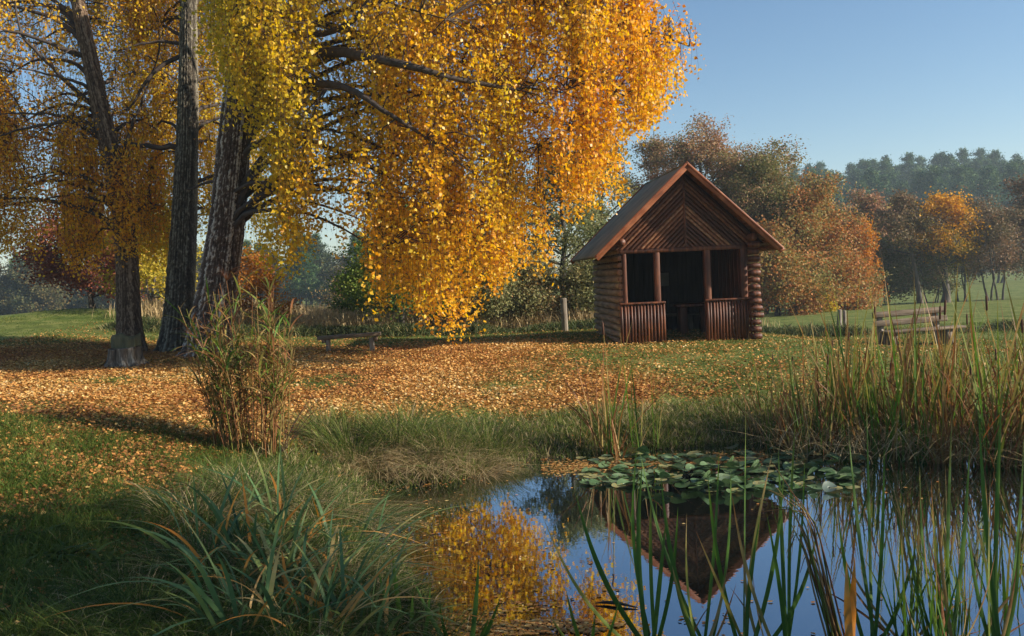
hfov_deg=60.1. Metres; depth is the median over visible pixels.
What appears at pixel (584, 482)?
lily pad
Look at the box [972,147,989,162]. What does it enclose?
pine tree
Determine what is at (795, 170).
pine tree
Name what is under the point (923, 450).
cattail
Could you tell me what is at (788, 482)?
lily pad
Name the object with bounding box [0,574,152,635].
grass tuft
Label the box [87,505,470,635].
iris plant
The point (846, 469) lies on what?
lily pad
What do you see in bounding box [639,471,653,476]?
lily pad
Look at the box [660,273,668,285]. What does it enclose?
notice sheet
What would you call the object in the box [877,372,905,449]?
cattail
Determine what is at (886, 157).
pine tree
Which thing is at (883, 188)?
pine tree
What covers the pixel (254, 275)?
bush
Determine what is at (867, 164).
pine tree
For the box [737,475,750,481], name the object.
lily pad
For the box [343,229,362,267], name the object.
pine tree
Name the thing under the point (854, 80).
sky
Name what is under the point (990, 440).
cattail
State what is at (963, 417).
cattail
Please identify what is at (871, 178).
pine tree
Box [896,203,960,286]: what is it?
broadleaf tree
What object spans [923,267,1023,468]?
cattail
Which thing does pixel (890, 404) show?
cattail
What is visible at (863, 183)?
pine tree
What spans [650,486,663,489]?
lily pad
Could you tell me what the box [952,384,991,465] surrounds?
cattail
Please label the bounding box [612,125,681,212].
alder tree
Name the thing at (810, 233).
alder tree
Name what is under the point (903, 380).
cattail
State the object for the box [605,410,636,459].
cattail
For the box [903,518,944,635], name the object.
cattail
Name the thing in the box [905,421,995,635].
cattail
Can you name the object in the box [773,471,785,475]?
lily pad
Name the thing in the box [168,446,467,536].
sedge tussock
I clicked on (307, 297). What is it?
broadleaf tree
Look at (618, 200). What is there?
alder tree
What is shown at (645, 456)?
lily pad
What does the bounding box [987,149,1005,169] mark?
pine tree
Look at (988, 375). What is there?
cattail
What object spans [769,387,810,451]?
cattail
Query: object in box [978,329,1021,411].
cattail
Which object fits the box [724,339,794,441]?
cattail
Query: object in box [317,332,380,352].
plank bench
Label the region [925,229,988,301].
alder tree
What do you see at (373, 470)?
dry thatch
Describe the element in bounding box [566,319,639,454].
cattail
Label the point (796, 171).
pine tree
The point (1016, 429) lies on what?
cattail
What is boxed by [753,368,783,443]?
cattail
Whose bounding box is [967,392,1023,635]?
cattail
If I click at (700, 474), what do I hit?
lily pad
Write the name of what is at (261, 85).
birch tree
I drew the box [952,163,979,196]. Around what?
pine tree
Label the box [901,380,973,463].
cattail
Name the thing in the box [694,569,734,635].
dead reed
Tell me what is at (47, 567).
grass tuft
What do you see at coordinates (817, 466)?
lily pad
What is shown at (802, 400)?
cattail
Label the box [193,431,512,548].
iris plant
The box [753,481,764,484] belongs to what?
lily pad
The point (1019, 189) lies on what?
alder tree
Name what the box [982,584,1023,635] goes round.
dead reed
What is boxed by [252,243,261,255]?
pine tree
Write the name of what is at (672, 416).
bank grass
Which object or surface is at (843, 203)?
broadleaf tree
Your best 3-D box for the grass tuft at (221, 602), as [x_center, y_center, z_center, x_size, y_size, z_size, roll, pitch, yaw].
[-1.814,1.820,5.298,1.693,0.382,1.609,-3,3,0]
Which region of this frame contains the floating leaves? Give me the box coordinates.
[357,449,1023,635]
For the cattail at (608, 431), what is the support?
in the water
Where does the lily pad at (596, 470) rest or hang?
on the water
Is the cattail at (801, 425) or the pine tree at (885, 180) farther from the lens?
the pine tree at (885, 180)
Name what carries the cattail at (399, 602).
in the water
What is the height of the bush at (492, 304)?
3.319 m
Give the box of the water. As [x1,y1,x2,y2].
[355,439,1023,635]
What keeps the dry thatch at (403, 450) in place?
on the ground at (996, 310)
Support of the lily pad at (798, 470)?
on the water
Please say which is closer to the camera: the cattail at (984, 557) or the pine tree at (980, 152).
the cattail at (984, 557)
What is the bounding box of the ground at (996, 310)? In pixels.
[0,250,1023,635]
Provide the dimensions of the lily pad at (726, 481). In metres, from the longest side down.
0.218 x 0.203 x 0.035 m
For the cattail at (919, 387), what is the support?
on the ground at (996, 310)
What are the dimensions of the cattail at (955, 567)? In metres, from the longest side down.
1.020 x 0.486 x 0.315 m
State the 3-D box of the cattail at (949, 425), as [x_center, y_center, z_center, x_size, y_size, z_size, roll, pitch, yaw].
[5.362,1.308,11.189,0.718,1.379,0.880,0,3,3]
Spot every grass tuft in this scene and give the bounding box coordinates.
[0,545,150,615]
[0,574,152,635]
[0,575,212,635]
[14,577,294,635]
[68,575,340,635]
[322,583,538,635]
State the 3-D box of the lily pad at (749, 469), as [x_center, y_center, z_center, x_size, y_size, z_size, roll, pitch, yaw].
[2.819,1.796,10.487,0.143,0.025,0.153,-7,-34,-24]
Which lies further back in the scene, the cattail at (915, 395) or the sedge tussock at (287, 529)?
the cattail at (915, 395)
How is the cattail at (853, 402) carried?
on the ground at (996, 310)
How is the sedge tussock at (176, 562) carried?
on the ground at (996, 310)
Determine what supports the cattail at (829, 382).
on the ground at (996, 310)
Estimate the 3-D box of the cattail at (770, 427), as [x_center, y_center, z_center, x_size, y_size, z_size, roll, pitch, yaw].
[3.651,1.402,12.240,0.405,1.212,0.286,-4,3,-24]
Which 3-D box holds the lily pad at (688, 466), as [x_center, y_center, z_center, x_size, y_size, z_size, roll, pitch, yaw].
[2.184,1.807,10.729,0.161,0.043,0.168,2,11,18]
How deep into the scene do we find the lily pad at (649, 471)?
10.95 m
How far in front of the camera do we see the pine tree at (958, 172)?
173.95 m
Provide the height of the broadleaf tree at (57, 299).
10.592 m
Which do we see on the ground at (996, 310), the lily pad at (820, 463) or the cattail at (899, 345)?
the cattail at (899, 345)
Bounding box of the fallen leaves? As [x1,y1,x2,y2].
[0,321,1023,635]
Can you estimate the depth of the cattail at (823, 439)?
11.83 m
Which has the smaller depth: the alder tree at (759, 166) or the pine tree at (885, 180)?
the alder tree at (759, 166)
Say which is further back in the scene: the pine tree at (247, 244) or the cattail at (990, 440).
the pine tree at (247, 244)
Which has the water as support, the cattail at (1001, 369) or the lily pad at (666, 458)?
the lily pad at (666, 458)
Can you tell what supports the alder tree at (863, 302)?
on the ground at (996, 310)
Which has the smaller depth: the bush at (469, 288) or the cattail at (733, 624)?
the cattail at (733, 624)
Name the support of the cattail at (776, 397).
on the ground at (996, 310)
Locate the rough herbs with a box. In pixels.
[97,316,1023,337]
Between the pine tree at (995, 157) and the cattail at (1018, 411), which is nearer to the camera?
the cattail at (1018, 411)
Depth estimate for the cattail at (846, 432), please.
11.73 m
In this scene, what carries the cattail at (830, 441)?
in the water
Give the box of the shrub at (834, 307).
[805,283,841,311]
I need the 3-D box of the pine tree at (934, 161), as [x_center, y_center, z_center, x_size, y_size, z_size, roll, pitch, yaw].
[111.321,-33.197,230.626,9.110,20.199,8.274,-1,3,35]
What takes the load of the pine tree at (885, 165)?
on the ground at (996, 310)
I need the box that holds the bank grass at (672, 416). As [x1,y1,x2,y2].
[212,386,1023,635]
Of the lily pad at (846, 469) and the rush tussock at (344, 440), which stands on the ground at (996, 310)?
the rush tussock at (344, 440)
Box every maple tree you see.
[0,186,165,307]
[75,190,203,308]
[843,214,890,300]
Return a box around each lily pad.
[579,480,589,483]
[582,467,594,471]
[584,468,599,472]
[589,479,605,484]
[598,463,611,467]
[611,465,623,470]
[611,473,627,476]
[612,483,625,486]
[614,464,628,468]
[617,478,632,484]
[622,468,637,473]
[627,447,639,452]
[632,457,645,461]
[635,454,649,458]
[636,463,650,465]
[637,446,648,453]
[638,469,653,472]
[638,484,652,488]
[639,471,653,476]
[645,465,657,469]
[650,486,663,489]
[659,471,671,478]
[664,456,679,460]
[668,462,683,467]
[672,458,685,462]
[672,465,683,469]
[674,479,689,487]
[685,463,697,469]
[687,451,700,454]
[690,478,702,483]
[691,470,705,475]
[693,458,706,463]
[696,470,710,479]
[700,461,711,466]
[702,457,714,463]
[702,465,716,468]
[704,488,718,491]
[709,481,724,488]
[710,481,722,488]
[716,473,730,476]
[719,476,731,480]
[720,456,729,460]
[720,467,735,470]
[722,478,737,486]
[723,470,736,473]
[725,462,739,468]
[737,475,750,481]
[738,461,752,464]
[744,467,754,473]
[746,450,759,455]
[746,482,763,487]
[751,459,760,467]
[752,468,765,472]
[752,475,766,480]
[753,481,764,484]
[764,458,777,462]
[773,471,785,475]
[776,476,789,481]
[777,481,794,488]
[782,462,798,468]
[787,466,805,472]
[787,484,806,488]
[795,449,807,452]
[795,476,807,482]
[802,463,815,466]
[806,464,819,468]
[806,483,822,489]
[807,467,816,475]
[815,461,825,465]
[818,467,835,472]
[822,481,836,491]
[825,471,835,475]
[826,456,841,464]
[826,471,840,477]
[827,453,839,461]
[834,475,849,478]
[837,466,850,472]
[843,472,856,477]
[848,453,865,459]
[848,454,859,459]
[853,468,860,473]
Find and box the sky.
[0,0,1023,280]
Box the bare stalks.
[281,392,327,451]
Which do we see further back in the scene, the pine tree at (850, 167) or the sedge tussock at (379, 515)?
the pine tree at (850, 167)
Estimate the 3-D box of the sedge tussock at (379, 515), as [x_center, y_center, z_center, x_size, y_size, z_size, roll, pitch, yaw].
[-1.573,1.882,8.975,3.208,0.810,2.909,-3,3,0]
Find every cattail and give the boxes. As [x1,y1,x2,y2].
[362,551,430,635]
[413,560,500,635]
[538,324,688,456]
[543,336,618,453]
[543,449,677,635]
[549,591,618,635]
[560,399,593,449]
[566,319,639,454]
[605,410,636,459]
[614,335,652,446]
[640,454,730,635]
[641,366,668,446]
[696,425,818,635]
[715,367,760,436]
[716,390,735,434]
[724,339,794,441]
[731,416,804,635]
[736,321,827,446]
[748,354,806,442]
[748,393,785,447]
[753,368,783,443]
[757,376,788,445]
[759,356,806,429]
[763,312,849,442]
[765,377,842,455]
[766,382,785,443]
[769,369,840,425]
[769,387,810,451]
[774,385,812,451]
[776,347,830,447]
[776,375,815,444]
[776,386,802,440]
[780,413,795,450]
[782,319,830,446]
[786,292,934,432]
[787,322,837,418]
[789,267,872,452]
[791,355,864,454]
[796,294,902,438]
[800,376,836,446]
[800,412,835,447]
[801,355,857,449]
[806,279,882,411]
[806,336,837,426]
[816,372,854,452]
[818,271,976,459]
[821,332,864,420]
[823,380,846,446]
[826,360,876,447]
[829,310,952,447]
[830,321,878,448]
[831,371,856,426]
[836,333,869,440]
[836,404,861,450]
[837,428,919,635]
[841,315,886,439]
[841,320,907,460]
[842,291,917,382]
[843,324,885,422]
[849,293,923,417]
[852,267,1022,420]
[855,291,978,448]
[859,301,928,434]
[860,408,878,448]
[861,501,916,635]
[863,272,1023,448]
[866,254,935,460]
[866,338,957,458]
[868,362,907,445]
[870,341,927,442]
[876,306,968,434]
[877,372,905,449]
[878,349,913,424]
[879,294,1014,457]
[879,358,934,448]
[879,377,927,437]
[880,327,950,446]
[881,304,972,412]
[881,330,953,404]
[882,337,935,461]
[883,383,937,448]
[883,484,967,631]
[888,300,928,379]
[888,307,956,408]
[890,314,984,445]
[892,504,970,635]
[893,465,958,613]
[899,494,965,635]
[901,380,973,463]
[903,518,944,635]
[904,455,965,623]
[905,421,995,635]
[908,302,986,432]
[908,330,939,420]
[915,300,1004,461]
[918,321,1018,465]
[918,330,993,408]
[920,329,1023,466]
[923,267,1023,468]
[923,319,993,421]
[925,381,977,455]
[925,508,990,604]
[926,330,980,435]
[926,364,977,451]
[929,309,1015,409]
[930,295,1023,447]
[932,306,1023,453]
[934,375,979,449]
[935,309,985,442]
[936,391,987,437]
[937,563,973,635]
[938,339,1022,446]
[939,355,988,445]
[946,359,1020,466]
[947,275,1022,420]
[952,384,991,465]
[956,314,1011,423]
[956,501,1023,623]
[958,344,1023,468]
[960,350,1022,437]
[963,478,1003,606]
[965,319,1023,458]
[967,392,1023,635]
[968,296,1023,463]
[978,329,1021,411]
[983,305,1022,435]
[984,300,1023,467]
[990,352,1020,414]
[990,366,1023,454]
[1003,318,1023,422]
[1003,399,1023,463]
[1014,395,1023,460]
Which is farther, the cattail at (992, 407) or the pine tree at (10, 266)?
the pine tree at (10, 266)
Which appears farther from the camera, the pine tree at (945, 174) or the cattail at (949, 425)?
the pine tree at (945, 174)
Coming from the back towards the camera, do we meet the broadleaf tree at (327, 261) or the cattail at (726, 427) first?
the broadleaf tree at (327, 261)
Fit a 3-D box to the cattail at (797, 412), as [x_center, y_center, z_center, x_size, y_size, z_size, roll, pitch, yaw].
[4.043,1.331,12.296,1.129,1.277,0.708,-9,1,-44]
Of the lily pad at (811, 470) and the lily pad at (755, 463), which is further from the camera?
the lily pad at (755, 463)
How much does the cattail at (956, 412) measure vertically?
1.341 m
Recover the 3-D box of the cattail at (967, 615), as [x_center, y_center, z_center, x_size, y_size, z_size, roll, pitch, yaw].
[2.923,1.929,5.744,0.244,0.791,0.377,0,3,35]
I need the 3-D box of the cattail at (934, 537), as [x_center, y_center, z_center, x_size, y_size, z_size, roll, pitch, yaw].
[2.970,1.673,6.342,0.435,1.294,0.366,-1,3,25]
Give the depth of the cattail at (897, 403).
11.78 m
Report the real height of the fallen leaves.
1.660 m
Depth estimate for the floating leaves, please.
6.42 m
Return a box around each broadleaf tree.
[0,253,63,312]
[0,259,30,314]
[11,263,78,313]
[58,273,103,308]
[75,262,115,308]
[140,268,163,309]
[195,244,202,288]
[195,256,202,289]
[242,258,291,304]
[253,259,301,304]
[255,246,305,304]
[284,258,324,303]
[294,235,341,306]
[320,250,350,303]
[834,196,893,240]
[881,203,930,270]
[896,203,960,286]
[930,221,996,282]
[963,203,1023,282]
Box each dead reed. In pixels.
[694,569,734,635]
[732,544,763,635]
[832,537,894,635]
[913,536,946,635]
[919,596,983,635]
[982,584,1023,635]
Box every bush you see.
[234,244,303,321]
[306,274,372,310]
[312,254,411,314]
[390,258,473,315]
[428,221,510,316]
[443,244,553,326]
[483,203,569,305]
[503,249,580,320]
[544,238,597,316]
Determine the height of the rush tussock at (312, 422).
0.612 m
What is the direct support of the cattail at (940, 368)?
in the water
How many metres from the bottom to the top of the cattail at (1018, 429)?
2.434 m
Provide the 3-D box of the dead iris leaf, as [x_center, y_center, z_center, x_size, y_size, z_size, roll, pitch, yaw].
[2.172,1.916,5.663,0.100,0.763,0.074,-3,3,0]
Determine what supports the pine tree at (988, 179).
on the ground at (996, 310)
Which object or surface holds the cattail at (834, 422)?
in the water
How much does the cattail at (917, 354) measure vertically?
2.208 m
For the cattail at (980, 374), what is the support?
in the water
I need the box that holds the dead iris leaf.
[844,558,855,635]
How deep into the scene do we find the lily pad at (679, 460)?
11.44 m
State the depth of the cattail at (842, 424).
11.64 m
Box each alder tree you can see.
[506,133,618,295]
[544,130,642,259]
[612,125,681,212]
[626,106,800,222]
[706,133,811,313]
[747,226,868,315]
[754,178,870,311]
[792,166,894,297]
[820,232,896,309]
[835,184,934,302]
[865,230,923,304]
[866,189,960,303]
[892,244,965,302]
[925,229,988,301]
[956,184,1023,300]
[978,163,1023,278]
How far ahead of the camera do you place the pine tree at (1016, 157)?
256.14 m
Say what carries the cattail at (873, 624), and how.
in the water
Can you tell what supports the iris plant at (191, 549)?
on the ground at (996, 310)
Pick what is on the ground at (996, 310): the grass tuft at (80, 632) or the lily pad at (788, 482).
the grass tuft at (80, 632)
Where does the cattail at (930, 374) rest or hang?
on the ground at (996, 310)
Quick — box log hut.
[570,161,784,344]
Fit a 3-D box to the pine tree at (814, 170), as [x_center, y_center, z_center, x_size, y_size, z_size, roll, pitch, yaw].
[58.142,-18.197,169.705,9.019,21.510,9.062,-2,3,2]
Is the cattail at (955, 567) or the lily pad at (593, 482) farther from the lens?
the lily pad at (593, 482)
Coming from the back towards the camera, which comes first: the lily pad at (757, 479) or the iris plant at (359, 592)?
the lily pad at (757, 479)
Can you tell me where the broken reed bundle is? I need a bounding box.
[761,462,844,635]
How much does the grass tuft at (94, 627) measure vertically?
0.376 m
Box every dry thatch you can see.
[315,438,445,488]
[354,435,496,486]
[401,440,535,486]
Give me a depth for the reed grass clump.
10.70 m
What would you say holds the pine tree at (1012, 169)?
on the ground at (996, 310)
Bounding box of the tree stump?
[103,332,148,367]
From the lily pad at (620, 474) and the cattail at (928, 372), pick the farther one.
the cattail at (928, 372)
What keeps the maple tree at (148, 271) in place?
on the ground at (996, 310)
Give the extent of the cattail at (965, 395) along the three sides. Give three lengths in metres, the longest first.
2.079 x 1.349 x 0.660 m
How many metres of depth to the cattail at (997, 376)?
11.17 m
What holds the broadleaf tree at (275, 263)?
on the ground at (996, 310)
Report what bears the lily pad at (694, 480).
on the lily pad
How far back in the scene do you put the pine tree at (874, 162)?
232.56 m
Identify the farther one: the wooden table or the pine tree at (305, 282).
the pine tree at (305, 282)
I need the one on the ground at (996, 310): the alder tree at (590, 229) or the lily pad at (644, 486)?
the alder tree at (590, 229)
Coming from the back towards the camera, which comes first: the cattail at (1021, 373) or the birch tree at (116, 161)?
the birch tree at (116, 161)
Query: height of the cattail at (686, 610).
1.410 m
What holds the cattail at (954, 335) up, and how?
on the ground at (996, 310)
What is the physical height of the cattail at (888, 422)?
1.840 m
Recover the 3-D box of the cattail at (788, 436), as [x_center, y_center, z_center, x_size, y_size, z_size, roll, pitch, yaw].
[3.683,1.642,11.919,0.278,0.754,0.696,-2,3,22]
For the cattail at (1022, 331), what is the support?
in the water
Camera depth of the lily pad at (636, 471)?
10.92 m
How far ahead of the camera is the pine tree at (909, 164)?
217.85 m
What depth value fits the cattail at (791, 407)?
12.12 m
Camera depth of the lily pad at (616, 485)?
10.31 m
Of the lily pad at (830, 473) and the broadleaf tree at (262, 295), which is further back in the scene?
the broadleaf tree at (262, 295)
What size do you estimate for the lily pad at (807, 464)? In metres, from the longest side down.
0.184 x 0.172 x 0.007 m
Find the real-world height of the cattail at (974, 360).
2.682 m
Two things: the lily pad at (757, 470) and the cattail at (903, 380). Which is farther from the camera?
the cattail at (903, 380)
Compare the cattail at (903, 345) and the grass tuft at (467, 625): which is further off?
the cattail at (903, 345)
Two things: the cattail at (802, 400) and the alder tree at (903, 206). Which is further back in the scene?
the alder tree at (903, 206)
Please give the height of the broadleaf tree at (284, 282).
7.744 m
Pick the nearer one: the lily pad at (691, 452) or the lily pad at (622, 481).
the lily pad at (622, 481)
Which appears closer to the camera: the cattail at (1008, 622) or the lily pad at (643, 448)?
the cattail at (1008, 622)
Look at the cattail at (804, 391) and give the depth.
12.09 m
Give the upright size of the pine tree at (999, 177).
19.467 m
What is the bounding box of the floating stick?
[595,601,637,607]
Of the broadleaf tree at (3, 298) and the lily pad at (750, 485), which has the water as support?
the lily pad at (750, 485)
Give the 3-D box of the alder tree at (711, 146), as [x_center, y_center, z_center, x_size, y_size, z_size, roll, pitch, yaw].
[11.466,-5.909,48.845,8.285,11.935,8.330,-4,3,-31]
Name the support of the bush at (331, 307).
on the ground at (996, 310)
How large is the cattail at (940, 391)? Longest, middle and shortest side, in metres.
2.362 x 2.088 x 1.310 m
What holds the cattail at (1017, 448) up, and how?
in the water
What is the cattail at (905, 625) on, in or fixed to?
in the water
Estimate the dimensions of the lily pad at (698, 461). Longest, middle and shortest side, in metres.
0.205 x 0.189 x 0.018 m
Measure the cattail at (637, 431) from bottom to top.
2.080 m
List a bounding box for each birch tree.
[0,0,200,352]
[111,0,274,352]
[176,0,704,357]
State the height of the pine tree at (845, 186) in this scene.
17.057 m
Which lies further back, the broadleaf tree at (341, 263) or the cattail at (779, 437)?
the broadleaf tree at (341, 263)
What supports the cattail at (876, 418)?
in the water
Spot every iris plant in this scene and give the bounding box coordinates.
[36,497,411,635]
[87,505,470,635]
[90,464,293,553]
[98,520,400,631]
[120,456,423,583]
[145,495,436,594]
[185,506,468,614]
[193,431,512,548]
[226,527,536,635]
[253,484,479,562]
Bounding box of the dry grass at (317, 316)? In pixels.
[92,295,779,329]
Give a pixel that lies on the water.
(524, 565)
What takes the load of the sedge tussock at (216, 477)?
on the ground at (996, 310)
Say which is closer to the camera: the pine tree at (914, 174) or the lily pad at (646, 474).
the lily pad at (646, 474)
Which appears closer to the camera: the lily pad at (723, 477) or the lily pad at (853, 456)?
the lily pad at (723, 477)
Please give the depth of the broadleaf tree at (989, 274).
129.84 m
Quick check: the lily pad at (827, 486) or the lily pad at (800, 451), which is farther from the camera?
the lily pad at (800, 451)
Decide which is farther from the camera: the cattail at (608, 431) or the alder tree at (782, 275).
the alder tree at (782, 275)
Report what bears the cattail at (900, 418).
in the water
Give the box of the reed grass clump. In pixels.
[146,266,342,457]
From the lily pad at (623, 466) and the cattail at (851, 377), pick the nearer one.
the lily pad at (623, 466)
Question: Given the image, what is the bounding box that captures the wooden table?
[670,302,712,333]
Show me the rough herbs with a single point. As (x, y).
(388, 330)
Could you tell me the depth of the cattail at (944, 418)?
11.42 m
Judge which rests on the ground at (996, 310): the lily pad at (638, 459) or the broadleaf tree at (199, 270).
the broadleaf tree at (199, 270)
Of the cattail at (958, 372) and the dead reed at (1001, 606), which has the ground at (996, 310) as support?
the cattail at (958, 372)
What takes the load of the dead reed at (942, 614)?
in the water
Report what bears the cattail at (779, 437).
in the water
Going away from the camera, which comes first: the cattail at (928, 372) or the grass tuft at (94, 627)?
the grass tuft at (94, 627)
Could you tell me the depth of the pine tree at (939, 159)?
223.68 m
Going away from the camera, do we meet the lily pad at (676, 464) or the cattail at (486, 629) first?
the cattail at (486, 629)
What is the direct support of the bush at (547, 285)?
on the ground at (996, 310)
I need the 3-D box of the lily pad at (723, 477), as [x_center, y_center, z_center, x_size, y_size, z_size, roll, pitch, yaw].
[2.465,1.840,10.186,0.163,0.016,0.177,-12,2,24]
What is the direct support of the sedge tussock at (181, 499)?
on the ground at (996, 310)
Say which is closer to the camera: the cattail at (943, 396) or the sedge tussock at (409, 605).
the sedge tussock at (409, 605)
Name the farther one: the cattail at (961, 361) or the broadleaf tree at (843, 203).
the broadleaf tree at (843, 203)
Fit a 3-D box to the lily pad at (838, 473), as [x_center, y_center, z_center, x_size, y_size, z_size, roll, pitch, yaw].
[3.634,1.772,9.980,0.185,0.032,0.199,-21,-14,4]
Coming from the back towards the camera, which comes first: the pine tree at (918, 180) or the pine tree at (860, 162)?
the pine tree at (860, 162)
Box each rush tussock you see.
[267,400,433,471]
[277,393,393,439]
[307,392,498,453]
[368,409,526,461]
[394,403,562,467]
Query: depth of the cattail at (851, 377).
12.18 m
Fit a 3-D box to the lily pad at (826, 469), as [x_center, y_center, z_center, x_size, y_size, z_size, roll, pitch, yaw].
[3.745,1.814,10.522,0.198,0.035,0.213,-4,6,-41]
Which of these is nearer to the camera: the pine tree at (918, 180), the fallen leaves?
the fallen leaves
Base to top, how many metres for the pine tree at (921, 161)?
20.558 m
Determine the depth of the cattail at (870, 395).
12.23 m
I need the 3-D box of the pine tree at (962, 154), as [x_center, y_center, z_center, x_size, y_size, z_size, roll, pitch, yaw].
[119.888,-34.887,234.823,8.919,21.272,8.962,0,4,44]
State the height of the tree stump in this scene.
0.720 m
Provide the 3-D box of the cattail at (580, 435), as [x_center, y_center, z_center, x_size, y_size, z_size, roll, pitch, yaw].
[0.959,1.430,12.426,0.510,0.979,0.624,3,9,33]
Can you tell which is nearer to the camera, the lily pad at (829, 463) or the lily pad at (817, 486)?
the lily pad at (817, 486)
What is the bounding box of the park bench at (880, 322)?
[872,306,965,344]
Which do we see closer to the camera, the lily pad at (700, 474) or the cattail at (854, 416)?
the lily pad at (700, 474)
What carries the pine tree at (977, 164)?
on the ground at (996, 310)
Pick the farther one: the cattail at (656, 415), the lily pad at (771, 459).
the cattail at (656, 415)
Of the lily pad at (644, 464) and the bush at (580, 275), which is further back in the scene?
the bush at (580, 275)
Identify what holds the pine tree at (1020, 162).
on the ground at (996, 310)
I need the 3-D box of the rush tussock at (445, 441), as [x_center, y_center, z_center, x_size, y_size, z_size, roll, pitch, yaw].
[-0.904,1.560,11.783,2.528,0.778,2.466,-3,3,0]
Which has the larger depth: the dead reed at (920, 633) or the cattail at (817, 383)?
the cattail at (817, 383)
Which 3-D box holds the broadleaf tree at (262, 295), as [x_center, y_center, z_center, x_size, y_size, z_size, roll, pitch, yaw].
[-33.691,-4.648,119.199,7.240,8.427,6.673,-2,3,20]
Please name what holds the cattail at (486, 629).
on the ground at (996, 310)
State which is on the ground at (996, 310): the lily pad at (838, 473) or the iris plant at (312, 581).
the iris plant at (312, 581)
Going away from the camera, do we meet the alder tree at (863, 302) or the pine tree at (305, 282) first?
the alder tree at (863, 302)
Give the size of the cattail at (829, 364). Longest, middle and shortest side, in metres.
2.336 x 2.188 x 0.696 m
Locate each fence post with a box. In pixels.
[560,298,567,331]
[837,309,841,326]
[842,310,846,326]
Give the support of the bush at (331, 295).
on the ground at (996, 310)
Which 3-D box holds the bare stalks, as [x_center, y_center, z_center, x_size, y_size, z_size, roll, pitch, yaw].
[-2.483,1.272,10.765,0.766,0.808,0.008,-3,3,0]
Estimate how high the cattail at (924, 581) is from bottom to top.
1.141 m
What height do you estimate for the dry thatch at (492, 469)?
0.465 m
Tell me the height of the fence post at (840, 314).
0.953 m
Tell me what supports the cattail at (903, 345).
in the water
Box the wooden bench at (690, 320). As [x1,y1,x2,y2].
[630,312,698,329]
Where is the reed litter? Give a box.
[724,391,1023,470]
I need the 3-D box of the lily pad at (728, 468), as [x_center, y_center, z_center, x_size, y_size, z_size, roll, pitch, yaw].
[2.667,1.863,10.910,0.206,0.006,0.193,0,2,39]
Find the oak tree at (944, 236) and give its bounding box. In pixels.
[894,186,991,302]
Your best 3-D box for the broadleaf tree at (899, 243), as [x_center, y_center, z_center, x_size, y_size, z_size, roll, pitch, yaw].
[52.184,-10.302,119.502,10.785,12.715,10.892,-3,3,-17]
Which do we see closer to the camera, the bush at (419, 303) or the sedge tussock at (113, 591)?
the sedge tussock at (113, 591)
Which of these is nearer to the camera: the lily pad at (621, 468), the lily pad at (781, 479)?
the lily pad at (781, 479)
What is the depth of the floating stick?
6.65 m
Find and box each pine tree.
[5,253,23,294]
[50,260,76,306]
[235,239,255,298]
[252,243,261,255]
[278,225,316,304]
[286,235,325,306]
[308,232,334,302]
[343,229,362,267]
[785,165,801,180]
[785,169,798,181]
[801,162,812,179]
[802,168,830,206]
[813,161,828,170]
[822,169,831,181]
[831,171,847,195]
[833,194,848,211]
[837,190,852,205]
[840,184,853,195]
[843,162,856,183]
[848,168,864,189]
[851,179,875,206]
[855,159,870,171]
[858,159,879,172]
[860,165,890,207]
[870,158,879,173]
[872,183,893,204]
[875,158,900,181]
[876,174,894,197]
[880,153,893,166]
[898,152,919,183]
[907,167,925,193]
[907,168,932,225]
[915,155,927,172]
[918,165,950,229]
[927,153,936,171]
[931,152,938,166]
[934,149,946,176]
[939,167,954,179]
[940,151,958,169]
[945,162,972,197]
[948,178,978,207]
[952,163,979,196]
[954,148,971,164]
[967,157,986,182]
[970,165,1009,218]
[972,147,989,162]
[977,166,1006,207]
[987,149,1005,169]
[997,160,1023,241]
[1009,156,1023,180]
[1010,153,1022,160]
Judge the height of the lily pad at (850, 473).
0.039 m
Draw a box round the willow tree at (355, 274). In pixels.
[328,204,484,324]
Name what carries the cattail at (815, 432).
on the ground at (996, 310)
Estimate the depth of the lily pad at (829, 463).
10.77 m
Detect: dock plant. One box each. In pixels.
[1,535,125,566]
[92,509,154,538]
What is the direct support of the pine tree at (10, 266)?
on the ground at (996, 310)
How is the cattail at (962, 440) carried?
in the water
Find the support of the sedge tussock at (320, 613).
on the ground at (996, 310)
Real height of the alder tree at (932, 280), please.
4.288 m
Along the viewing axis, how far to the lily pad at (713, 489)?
9.93 m
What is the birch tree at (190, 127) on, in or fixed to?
on the ground at (996, 310)
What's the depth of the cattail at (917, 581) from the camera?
5.88 m
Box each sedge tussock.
[5,546,290,635]
[43,455,354,548]
[58,511,389,634]
[105,490,459,611]
[112,437,400,528]
[150,556,442,635]
[158,506,525,631]
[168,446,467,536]
[238,465,495,548]
[258,544,507,635]
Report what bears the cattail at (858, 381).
on the ground at (996, 310)
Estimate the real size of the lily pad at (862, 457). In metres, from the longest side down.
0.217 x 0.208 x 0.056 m
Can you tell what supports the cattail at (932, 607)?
in the water
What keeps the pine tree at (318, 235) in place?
on the ground at (996, 310)
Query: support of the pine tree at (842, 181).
on the ground at (996, 310)
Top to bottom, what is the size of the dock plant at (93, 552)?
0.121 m
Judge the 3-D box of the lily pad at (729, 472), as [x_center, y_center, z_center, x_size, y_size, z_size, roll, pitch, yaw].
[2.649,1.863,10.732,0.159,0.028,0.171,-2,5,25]
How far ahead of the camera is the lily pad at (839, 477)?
10.19 m
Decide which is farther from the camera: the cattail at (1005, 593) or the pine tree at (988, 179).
the pine tree at (988, 179)
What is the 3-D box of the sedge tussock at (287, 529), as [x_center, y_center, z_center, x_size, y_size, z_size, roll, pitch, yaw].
[-1.901,1.749,6.656,2.992,0.660,2.992,-3,3,0]
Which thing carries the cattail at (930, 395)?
on the ground at (996, 310)

